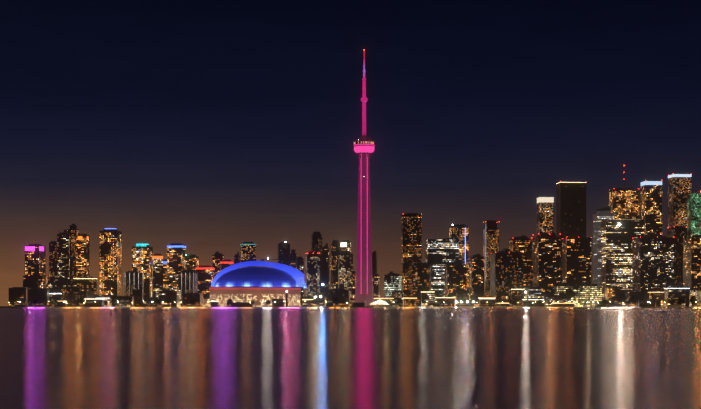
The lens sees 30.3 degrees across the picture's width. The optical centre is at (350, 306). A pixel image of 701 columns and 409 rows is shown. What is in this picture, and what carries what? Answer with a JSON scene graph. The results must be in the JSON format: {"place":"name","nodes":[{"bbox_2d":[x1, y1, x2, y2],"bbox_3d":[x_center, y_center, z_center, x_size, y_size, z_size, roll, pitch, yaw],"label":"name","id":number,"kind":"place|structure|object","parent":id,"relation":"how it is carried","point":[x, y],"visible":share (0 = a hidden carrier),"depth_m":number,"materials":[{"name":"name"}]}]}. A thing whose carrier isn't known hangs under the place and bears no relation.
{"place":"outdoors","nodes":[
{"label":"outdoors","id":0,"kind":"place"},
{"bbox_2d":[23,276,47,288],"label":"block","id":1,"kind":"structure","parent":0,"point":[30,282],"depth_m":2741.95,"materials":[{"name":"black"}]},
{"bbox_2d":[49,241,57,277],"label":"tower","id":2,"kind":"structure","parent":0,"point":[53,258],"depth_m":3167.74,"materials":[{"name":"black"}]},
{"bbox_2d":[48,276,71,292],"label":"block","id":3,"kind":"structure","parent":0,"point":[56,283],"depth_m":2791.41,"materials":[{"name":"black"}]},
{"bbox_2d":[57,229,69,277],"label":"tower","id":4,"kind":"structure","parent":0,"point":[63,239],"depth_m":3230.74,"materials":[{"name":"black glass"}]},
{"bbox_2d":[67,224,78,286],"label":"tower","id":5,"kind":"structure","parent":0,"point":[73,231],"depth_m":3298.47,"materials":[{"name":"black"}]},
{"bbox_2d":[76,234,89,277],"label":"tower","id":6,"kind":"structure","parent":0,"point":[82,255],"depth_m":3096.57,"materials":[{"name":"black"}]},
{"bbox_2d":[152,254,162,297],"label":"building","id":7,"kind":"structure","parent":0,"point":[157,271],"depth_m":3027.34,"materials":[{"name":"black glass"}]},
{"bbox_2d":[163,259,166,289],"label":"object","id":8,"kind":"structure","parent":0,"point":[164,274],"depth_m":3152.99,"materials":[{"name":"black glass"}]},
{"bbox_2d":[212,252,223,276],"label":"tower","id":9,"kind":"structure","parent":0,"point":[217,257],"depth_m":3226.51,"materials":[{"name":"black"}]},
{"bbox_2d":[220,260,232,270],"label":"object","id":10,"kind":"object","parent":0,"point":[224,264],"visible":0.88,"depth_m":3145.64,"materials":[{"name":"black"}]},
{"bbox_2d":[234,252,239,268],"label":"tower","id":11,"kind":"structure","parent":0,"point":[236,258],"depth_m":3293.17,"materials":[{"name":"black"}]},
{"bbox_2d":[240,242,255,267],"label":"tower","id":12,"kind":"structure","parent":0,"point":[247,251],"depth_m":3360.65,"materials":[{"name":"black"}]},
{"bbox_2d":[203,261,306,306],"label":"domed stadium","id":13,"kind":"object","parent":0,"point":[256,285],"depth_m":2727.72,"materials":[{"name":"blue"}]},
{"bbox_2d":[278,241,289,265],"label":"tower","id":14,"kind":"structure","parent":0,"point":[284,250],"depth_m":3352.78,"materials":[{"name":"black"}]},
{"bbox_2d":[290,246,296,267],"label":"tower","id":15,"kind":"structure","parent":0,"point":[293,255],"depth_m":3292.32,"materials":[{"name":"black"}]},
{"bbox_2d":[296,253,303,305],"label":"tower","id":16,"kind":"structure","parent":0,"point":[300,263],"depth_m":3226.21,"materials":[{"name":"black"}]},
{"bbox_2d":[306,249,319,296],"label":"tower","id":17,"kind":"structure","parent":0,"point":[313,273],"depth_m":2940.65,"materials":[{"name":"black glass"}]},
{"bbox_2d":[311,228,321,296],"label":"tower","id":18,"kind":"structure","parent":0,"point":[316,240],"depth_m":3230.12,"materials":[{"name":"black"}]},
{"bbox_2d":[322,243,328,298],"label":"tower","id":19,"kind":"structure","parent":0,"point":[325,268],"depth_m":3297.11,"materials":[{"name":"black glass"}]},
{"bbox_2d":[331,237,339,289],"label":"tower","id":20,"kind":"structure","parent":0,"point":[335,248],"depth_m":3146.07,"materials":[{"name":"black"}]},
{"bbox_2d":[338,252,352,305],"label":"tower","id":21,"kind":"structure","parent":0,"point":[345,264],"depth_m":3011.85,"materials":[{"name":"black glass"}]},
{"bbox_2d":[0,308,700,408],"bbox_3d":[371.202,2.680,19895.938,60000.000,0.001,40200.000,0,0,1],"label":"lake water","id":22,"kind":"structure","parent":0,"point":[357,358],"depth_m":66.36,"materials":[{"name":"liquid"}]},
{"bbox_2d":[0,306,700,307],"bbox_3d":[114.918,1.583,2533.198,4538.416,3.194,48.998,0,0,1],"label":"shoreline","id":23,"kind":"structure","parent":0,"point":[363,307],"depth_m":2513.80,"materials":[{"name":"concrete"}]},
{"bbox_2d":[14,302,26,305],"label":"waterfront building","id":24,"kind":"structure","parent":23,"relation":"on","point":[20,303],"depth_m":2600.84,"materials":[{"name":"black"}]},
{"bbox_2d":[56,301,66,305],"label":"waterfront building","id":25,"kind":"structure","parent":23,"relation":"on","point":[61,303],"depth_m":2598.23,"materials":[{"name":"black"}]},
{"bbox_2d":[84,299,103,305],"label":"waterfront building","id":26,"kind":"structure","parent":23,"relation":"on","point":[92,302],"depth_m":2609.94,"materials":[{"name":"black"}]},
{"bbox_2d":[96,298,110,305],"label":"waterfront building","id":27,"kind":"structure","parent":23,"relation":"on","point":[108,300],"depth_m":2668.57,"materials":[{"name":"black"}]},
{"bbox_2d":[110,296,117,303],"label":"tree","id":28,"kind":"object","parent":23,"relation":"on","point":[113,298],"visible":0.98,"depth_m":2547.03,"materials":[{"name":"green plant"}]},
{"bbox_2d":[211,301,218,306],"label":"waterfront building","id":29,"kind":"structure","parent":23,"relation":"on","point":[214,303],"depth_m":2596.12,"materials":[{"name":"black"}]},
{"bbox_2d":[231,302,252,306],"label":"waterfront building","id":30,"kind":"structure","parent":23,"relation":"on","point":[243,304],"depth_m":2589.11,"materials":[{"name":"black"}]},
{"bbox_2d":[272,299,283,306],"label":"waterfront building","id":31,"kind":"structure","parent":23,"relation":"on","point":[275,302],"depth_m":2594.10,"materials":[{"name":"black"}]},
{"bbox_2d":[303,299,312,305],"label":"waterfront building","id":32,"kind":"structure","parent":23,"relation":"on","point":[305,302],"depth_m":2595.05,"materials":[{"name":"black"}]},
{"bbox_2d":[49,301,696,305],"bbox_3d":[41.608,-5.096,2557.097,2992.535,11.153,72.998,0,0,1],"label":"promenade street lamps","id":33,"kind":"object","parent":23,"relation":"on","point":[393,302],"visible":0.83,"depth_m":2557.61,"materials":[{"name":"grey metal"}]},
{"bbox_2d":[369,300,388,305],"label":"dome tent","id":34,"kind":"object","parent":23,"relation":"on","point":[379,302],"visible":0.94,"depth_m":2533.49,"materials":[{"name":"white fabric"}]},
{"bbox_2d":[615,293,626,305],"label":"tree","id":35,"kind":"object","parent":23,"relation":"on","point":[620,298],"visible":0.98,"depth_m":2523.47,"materials":[{"name":"green plant"}]},
{"bbox_2d":[628,296,636,305],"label":"tree","id":36,"kind":"object","parent":23,"relation":"on","point":[632,300],"visible":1,"depth_m":2524.89,"materials":[{"name":"green plant"}]},
{"bbox_2d":[0,0,700,305],"label":"sky","id":37,"kind":"structure","parent":0,"point":[209,127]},
{"bbox_2d":[352,271,355,302],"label":"tower","id":38,"kind":"structure","parent":0,"point":[353,283],"depth_m":2933.62,"materials":[{"name":"black"}]},
{"bbox_2d":[352,303,364,305],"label":"waterfront building","id":39,"kind":"structure","parent":0,"point":[358,304],"depth_m":2595.67,"materials":[{"name":"black"}]},
{"bbox_2d":[372,251,376,274],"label":"tower","id":40,"kind":"structure","parent":0,"point":[374,260],"depth_m":3144.78,"materials":[{"name":"black"}]},
{"bbox_2d":[372,271,378,297],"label":"building","id":41,"kind":"structure","parent":0,"point":[375,276],"depth_m":2938.51,"materials":[{"name":"black"}]},
{"bbox_2d":[384,271,401,297],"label":"block","id":42,"kind":"structure","parent":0,"point":[392,281],"depth_m":2857.52,"materials":[{"name":"black"}]},
{"bbox_2d":[401,213,421,296],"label":"tower","id":43,"kind":"structure","parent":0,"point":[411,238],"depth_m":3416.62,"materials":[{"name":"black"}]},
{"bbox_2d":[405,300,419,305],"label":"waterfront building","id":44,"kind":"structure","parent":0,"point":[408,303],"depth_m":2586.92,"materials":[{"name":"black"}]},
{"bbox_2d":[412,263,430,305],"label":"tower","id":45,"kind":"structure","parent":0,"point":[421,277],"depth_m":2921.82,"materials":[{"name":"black"}]},
{"bbox_2d":[427,302,439,306],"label":"waterfront building","id":46,"kind":"structure","parent":0,"point":[430,304],"depth_m":2595.53,"materials":[{"name":"black"}]},
{"bbox_2d":[425,238,458,300],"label":"tower","id":47,"kind":"structure","parent":0,"point":[440,254],"depth_m":3261.84,"materials":[{"name":"black"}]},
{"bbox_2d":[445,260,466,300],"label":"tower","id":48,"kind":"structure","parent":0,"point":[455,277],"depth_m":2929.20,"materials":[{"name":"black glass"}]},
{"bbox_2d":[449,224,468,292],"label":"tower","id":49,"kind":"structure","parent":0,"point":[460,232],"depth_m":3489.70,"materials":[{"name":"black"}]},
{"bbox_2d":[469,254,483,306],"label":"tower","id":50,"kind":"structure","parent":0,"point":[476,275],"depth_m":3208.59,"materials":[{"name":"black glass"}]},
{"bbox_2d":[479,298,494,306],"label":"waterfront building","id":51,"kind":"structure","parent":0,"point":[483,302],"depth_m":2582.48,"materials":[{"name":"black"}]},
{"bbox_2d":[483,220,498,295],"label":"tower","id":52,"kind":"structure","parent":0,"point":[490,237],"depth_m":3342.61,"materials":[{"name":"black"}]},
{"bbox_2d":[490,249,522,305],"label":"tower","id":53,"kind":"structure","parent":0,"point":[506,271],"depth_m":2987.14,"materials":[{"name":"black glass"}]},
{"bbox_2d":[509,235,531,298],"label":"tower","id":54,"kind":"structure","parent":0,"point":[522,244],"depth_m":3200.09,"materials":[{"name":"black"}]},
{"bbox_2d":[531,261,532,286],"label":"tower","id":55,"kind":"structure","parent":0,"point":[532,274],"depth_m":3141.89,"materials":[{"name":"black"}]},
{"bbox_2d":[522,299,543,305],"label":"pavilion","id":56,"kind":"structure","parent":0,"point":[534,303],"depth_m":2587.66,"materials":[{"name":"black"}]},
{"bbox_2d":[537,197,553,234],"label":"tower","id":57,"kind":"structure","parent":0,"point":[545,214],"depth_m":3554.88,"materials":[{"name":"black"}]},
{"bbox_2d":[533,232,560,298],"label":"tower","id":58,"kind":"structure","parent":0,"point":[547,263],"depth_m":3050.77,"materials":[{"name":"black"}]},
{"bbox_2d":[552,303,574,305],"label":"building","id":59,"kind":"structure","parent":0,"point":[561,304],"depth_m":2589.62,"materials":[{"name":"beige"}]},
{"bbox_2d":[556,181,585,282],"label":"dark tower","id":60,"kind":"structure","parent":0,"point":[570,208],"depth_m":3622.64,"materials":[{"name":"black"}]},
{"bbox_2d":[562,234,590,283],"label":"tower","id":61,"kind":"structure","parent":0,"point":[576,259],"depth_m":3053.33,"materials":[{"name":"black"}]},
{"bbox_2d":[595,301,617,305],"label":"building","id":62,"kind":"structure","parent":0,"point":[612,303],"depth_m":2582.88,"materials":[{"name":"black"}]},
{"bbox_2d":[601,219,643,305],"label":"tower","id":63,"kind":"structure","parent":0,"point":[616,254],"depth_m":3187.54,"materials":[{"name":"black"}]},
{"bbox_2d":[638,300,654,305],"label":"building","id":64,"kind":"structure","parent":0,"point":[644,302],"depth_m":2577.23,"materials":[{"name":"black"}]},
{"bbox_2d":[641,179,661,235],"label":"tower","id":65,"kind":"structure","parent":0,"point":[651,202],"depth_m":3476.08,"materials":[{"name":"black"}]},
{"bbox_2d":[632,233,673,292],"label":"tower","id":66,"kind":"structure","parent":0,"point":[652,262],"depth_m":2986.21,"materials":[{"name":"black"}]},
{"bbox_2d":[668,226,686,286],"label":"tower","id":67,"kind":"structure","parent":0,"point":[677,233],"depth_m":3139.18,"materials":[{"name":"black"}]},
{"bbox_2d":[668,172,691,227],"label":"tower","id":68,"kind":"structure","parent":0,"point":[679,186],"depth_m":3539.29,"materials":[{"name":"black"}]},
{"bbox_2d":[683,235,700,287],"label":"tower","id":69,"kind":"structure","parent":0,"point":[692,261],"depth_m":2975.57,"materials":[{"name":"black"}]},
{"bbox_2d":[687,191,700,236],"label":"green tower","id":70,"kind":"structure","parent":0,"point":[694,213],"depth_m":3476.12,"materials":[{"name":"black"}]},
{"bbox_3d":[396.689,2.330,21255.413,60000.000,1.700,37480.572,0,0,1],"label":"city ground","id":71,"kind":"structure","parent":0,"visible":0},
{"bbox_2d":[9,287,29,305],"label":"building","id":72,"kind":"structure","parent":71,"relation":"on","point":[18,294],"depth_m":2670.96,"materials":[{"name":"black"}]},
{"bbox_2d":[25,244,45,275],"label":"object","id":73,"kind":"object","parent":71,"relation":"on","point":[35,259],"visible":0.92,"depth_m":3021.99,"materials":[{"name":"black"}]},
{"bbox_2d":[28,288,48,305],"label":"building","id":74,"kind":"structure","parent":71,"relation":"on","point":[41,295],"depth_m":2590.04,"materials":[{"name":"black"}]},
{"bbox_2d":[49,293,60,305],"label":"building","id":75,"kind":"structure","parent":71,"relation":"on","point":[55,296],"depth_m":2665.40,"materials":[{"name":"black"}]},
{"bbox_2d":[61,287,81,305],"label":"building","id":76,"kind":"structure","parent":71,"relation":"on","point":[70,296],"depth_m":2656.83,"materials":[{"name":"black"}]},
{"bbox_2d":[52,291,94,305],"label":"block","id":77,"kind":"structure","parent":71,"relation":"on","point":[87,294],"depth_m":2666.68,"materials":[{"name":"black"}]},
{"bbox_2d":[73,276,96,294],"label":"block","id":78,"kind":"structure","parent":71,"relation":"on","point":[87,283],"depth_m":2735.52,"materials":[{"name":"black"}]},
{"bbox_2d":[99,228,121,297],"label":"skyscraper","id":79,"kind":"structure","parent":71,"relation":"on","point":[110,262],"depth_m":3007.02,"materials":[{"name":"black"}]},
{"bbox_2d":[115,296,133,306],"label":"building","id":80,"kind":"structure","parent":71,"relation":"on","point":[125,301],"depth_m":2595.47,"materials":[{"name":"black"}]},
{"bbox_2d":[124,268,143,300],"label":"block","id":81,"kind":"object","parent":71,"relation":"on","point":[134,279],"visible":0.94,"depth_m":2800.59,"materials":[{"name":"black"}]},
{"bbox_2d":[133,289,142,306],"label":"building","id":82,"kind":"structure","parent":71,"relation":"on","point":[138,295],"depth_m":2739.16,"materials":[{"name":"black"}]},
{"bbox_2d":[132,243,152,300],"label":"skyscraper","id":83,"kind":"structure","parent":71,"relation":"on","point":[142,253],"depth_m":3078.47,"materials":[{"name":"black glass"}]},
{"bbox_2d":[147,298,157,306],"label":"building","id":84,"kind":"structure","parent":71,"relation":"on","point":[151,302],"depth_m":2604.91,"materials":[{"name":"black"}]},
{"bbox_2d":[156,290,180,306],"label":"building","id":85,"kind":"structure","parent":71,"relation":"on","point":[171,295],"depth_m":2664.95,"materials":[{"name":"black"}]},
{"bbox_2d":[167,243,185,289],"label":"skyscraper","id":86,"kind":"structure","parent":71,"relation":"on","point":[176,258],"depth_m":3083.12,"materials":[{"name":"black"}]},
{"bbox_2d":[179,271,197,306],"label":"block","id":87,"kind":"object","parent":71,"relation":"on","point":[188,281],"visible":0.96,"depth_m":2810.36,"materials":[{"name":"black"}]},
{"bbox_2d":[186,255,198,271],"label":"building","id":88,"kind":"structure","parent":71,"relation":"on","point":[192,262],"depth_m":3148.04,"materials":[{"name":"black"}]},
{"bbox_2d":[183,293,202,306],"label":"building","id":89,"kind":"structure","parent":71,"relation":"on","point":[189,297],"depth_m":2583.97,"materials":[{"name":"black"}]},
{"bbox_2d":[196,265,214,298],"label":"building","id":90,"kind":"structure","parent":71,"relation":"on","point":[205,275],"depth_m":2950.24,"materials":[{"name":"black"}]},
{"bbox_2d":[301,297,326,305],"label":"building","id":91,"kind":"structure","parent":71,"relation":"on","point":[322,301],"depth_m":2715.96,"materials":[{"name":"black"}]},
{"bbox_2d":[326,299,332,305],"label":"building","id":92,"kind":"structure","parent":71,"relation":"on","point":[329,302],"depth_m":2589.81,"materials":[{"name":"black"}]},
{"bbox_2d":[328,289,349,305],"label":"building","id":93,"kind":"structure","parent":71,"relation":"on","point":[343,295],"depth_m":2592.24,"materials":[{"name":"black"}]},
{"bbox_2d":[340,240,350,253],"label":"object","id":94,"kind":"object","parent":71,"relation":"on","point":[345,245],"visible":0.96,"depth_m":3213.64,"materials":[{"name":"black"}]},
{"bbox_2d":[354,50,374,305],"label":"observation tower","id":95,"kind":"structure","parent":71,"relation":"on","point":[364,145],"depth_m":2791.95,"materials":[{"name":"pink concrete"}]},
{"bbox_2d":[374,298,393,305],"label":"building","id":96,"kind":"structure","parent":71,"relation":"on","point":[381,299],"depth_m":2644.54,"materials":[{"name":"beige"}]},
{"bbox_2d":[386,299,401,305],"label":"building","id":97,"kind":"structure","parent":71,"relation":"on","point":[390,302],"depth_m":2584.71,"materials":[{"name":"black"}]},
{"bbox_2d":[392,291,402,305],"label":"building","id":98,"kind":"structure","parent":71,"relation":"on","point":[397,294],"depth_m":2727.17,"materials":[{"name":"black"}]},
{"bbox_2d":[403,297,416,305],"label":"building","id":99,"kind":"structure","parent":71,"relation":"on","point":[409,298],"depth_m":2666.26,"materials":[{"name":"black"}]},
{"bbox_2d":[421,292,434,305],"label":"building","id":100,"kind":"structure","parent":71,"relation":"on","point":[426,297],"depth_m":2647.89,"materials":[{"name":"black"}]},
{"bbox_2d":[435,297,454,306],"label":"building","id":101,"kind":"structure","parent":71,"relation":"on","point":[447,301],"depth_m":2641.65,"materials":[{"name":"black"}]},
{"bbox_2d":[456,293,472,306],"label":"building","id":102,"kind":"structure","parent":71,"relation":"on","point":[464,298],"depth_m":2573.12,"materials":[{"name":"black"}]},
{"bbox_2d":[495,297,508,305],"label":"building","id":103,"kind":"structure","parent":71,"relation":"on","point":[498,300],"depth_m":2656.47,"materials":[{"name":"black"}]},
{"bbox_2d":[511,289,523,305],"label":"building","id":104,"kind":"structure","parent":71,"relation":"on","point":[517,295],"depth_m":2588.99,"materials":[{"name":"black"}]},
{"bbox_2d":[527,287,540,298],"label":"building","id":105,"kind":"structure","parent":71,"relation":"on","point":[533,292],"depth_m":2716.78,"materials":[{"name":"black"}]},
{"bbox_2d":[543,295,565,305],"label":"building","id":106,"kind":"structure","parent":71,"relation":"on","point":[549,300],"depth_m":2634.43,"materials":[{"name":"black"}]},
{"bbox_2d":[555,283,600,305],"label":"low-rise building","id":107,"kind":"structure","parent":71,"relation":"on","point":[581,294],"depth_m":2697.75,"materials":[{"name":"yellow"}]},
{"bbox_2d":[593,207,613,286],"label":"skyscraper","id":108,"kind":"structure","parent":71,"relation":"on","point":[604,213],"depth_m":3407.47,"materials":[{"name":"grey"}]},
{"bbox_2d":[605,286,622,305],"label":"building","id":109,"kind":"structure","parent":71,"relation":"on","point":[611,292],"depth_m":2638.62,"materials":[{"name":"black"}]},
{"bbox_2d":[609,165,638,218],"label":"skyscraper","id":110,"kind":"structure","parent":71,"relation":"on","point":[624,203],"depth_m":3532.20,"materials":[{"name":"black"}]},
{"bbox_2d":[625,292,648,305],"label":"building","id":111,"kind":"structure","parent":71,"relation":"on","point":[641,295],"depth_m":2647.39,"materials":[{"name":"black"}]},
{"bbox_2d":[648,292,663,305],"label":"building","id":112,"kind":"structure","parent":71,"relation":"on","point":[657,296],"depth_m":2655.06,"materials":[{"name":"black"}]},
{"bbox_2d":[670,299,681,305],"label":"building","id":113,"kind":"structure","parent":71,"relation":"on","point":[675,302],"depth_m":2573.12,"materials":[{"name":"black"}]},
{"bbox_2d":[664,287,689,305],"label":"building","id":114,"kind":"structure","parent":71,"relation":"on","point":[676,293],"depth_m":2575.01,"materials":[{"name":"black"}]},
{"bbox_2d":[690,288,700,306],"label":"building","id":115,"kind":"structure","parent":71,"relation":"on","point":[693,292],"depth_m":2712.89,"materials":[{"name":"black"}]},
{"bbox_2d":[698,290,700,306],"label":"building","id":116,"kind":"structure","parent":71,"relation":"on","point":[699,297],"depth_m":2664.97,"materials":[{"name":"black"}]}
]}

